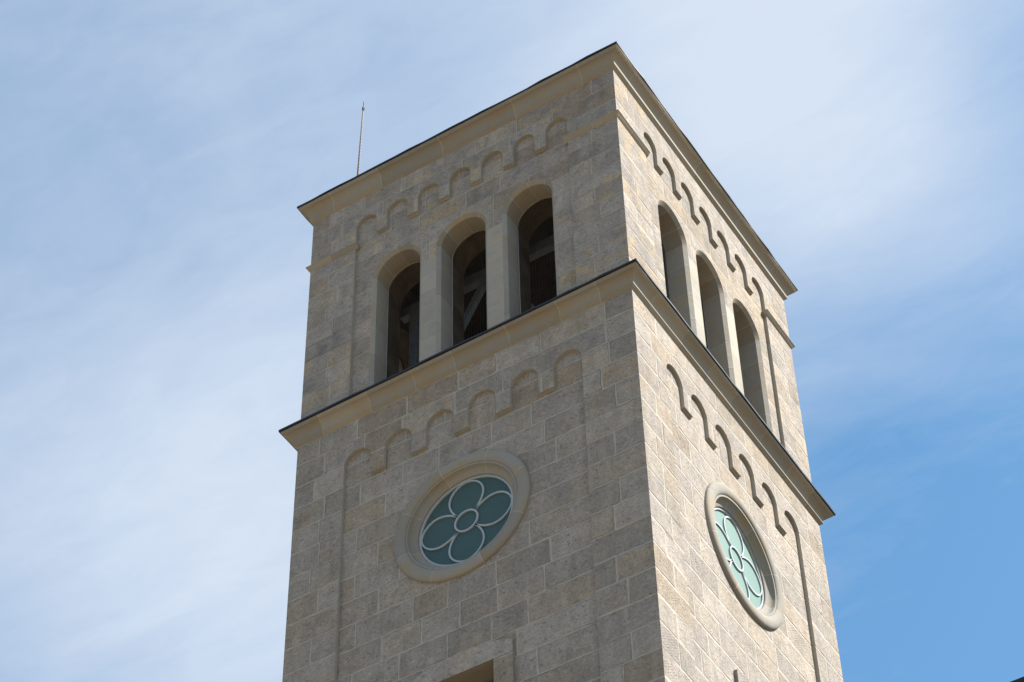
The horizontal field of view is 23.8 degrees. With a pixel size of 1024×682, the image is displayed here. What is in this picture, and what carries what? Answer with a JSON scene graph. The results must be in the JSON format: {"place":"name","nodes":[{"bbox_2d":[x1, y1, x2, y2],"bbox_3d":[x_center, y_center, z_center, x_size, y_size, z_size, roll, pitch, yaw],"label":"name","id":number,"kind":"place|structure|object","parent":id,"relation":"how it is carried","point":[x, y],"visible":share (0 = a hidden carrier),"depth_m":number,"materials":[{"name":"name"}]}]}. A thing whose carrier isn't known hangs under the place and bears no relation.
{"place":"outdoors","nodes":[
{"label":"outdoors","id":0,"kind":"place"},
{"bbox_2d":[0,0,1023,681],"label":"sky","id":1,"kind":"structure","parent":0,"point":[158,158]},
{"bbox_2d":[1011,677,1023,681],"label":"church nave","id":2,"kind":"structure","parent":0,"point":[1021,679],"depth_m":29.38,"materials":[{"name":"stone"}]},
{"label":"ground","id":3,"kind":"structure","parent":0,"visible":0},
{"bbox_2d":[278,41,842,681],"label":"bell tower","id":4,"kind":"structure","parent":3,"relation":"on","point":[548,427],"depth_m":36.24,"materials":[{"name":"stone"}]},
{"bbox_2d":[357,102,364,174],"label":"lightning rod","id":5,"kind":"object","parent":4,"relation":"on","point":[360,143],"visible":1,"depth_m":42.64,"materials":[{"name":"grey metal"}]},
{"bbox_2d":[394,450,530,582],"bbox_3d":[-0.691,2.504,34.573,2.304,2.304,0.209,-26,-52,20],"label":"round window","id":6,"kind":"structure","parent":4,"relation":"in","point":[471,507],"depth_m":34.68,"materials":[{"name":"glass"}]},
{"bbox_2d":[412,638,515,681],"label":"framed window","id":7,"kind":"structure","parent":4,"relation":"in","point":[493,661],"depth_m":32.38,"materials":[{"name":"stone"}]},
{"bbox_2d":[704,482,783,629],"bbox_3d":[3.323,3.122,35.232,0.209,2.304,2.304,-26,-52,20],"label":"round window","id":8,"kind":"structure","parent":4,"relation":"in","point":[742,551],"depth_m":35.50,"materials":[{"name":"glass"}]},
{"bbox_2d":[734,669,753,681],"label":"framed window","id":9,"kind":"structure","parent":4,"relation":"in","point":[739,676],"depth_m":32.75,"materials":[{"name":"stone"}]}
]}

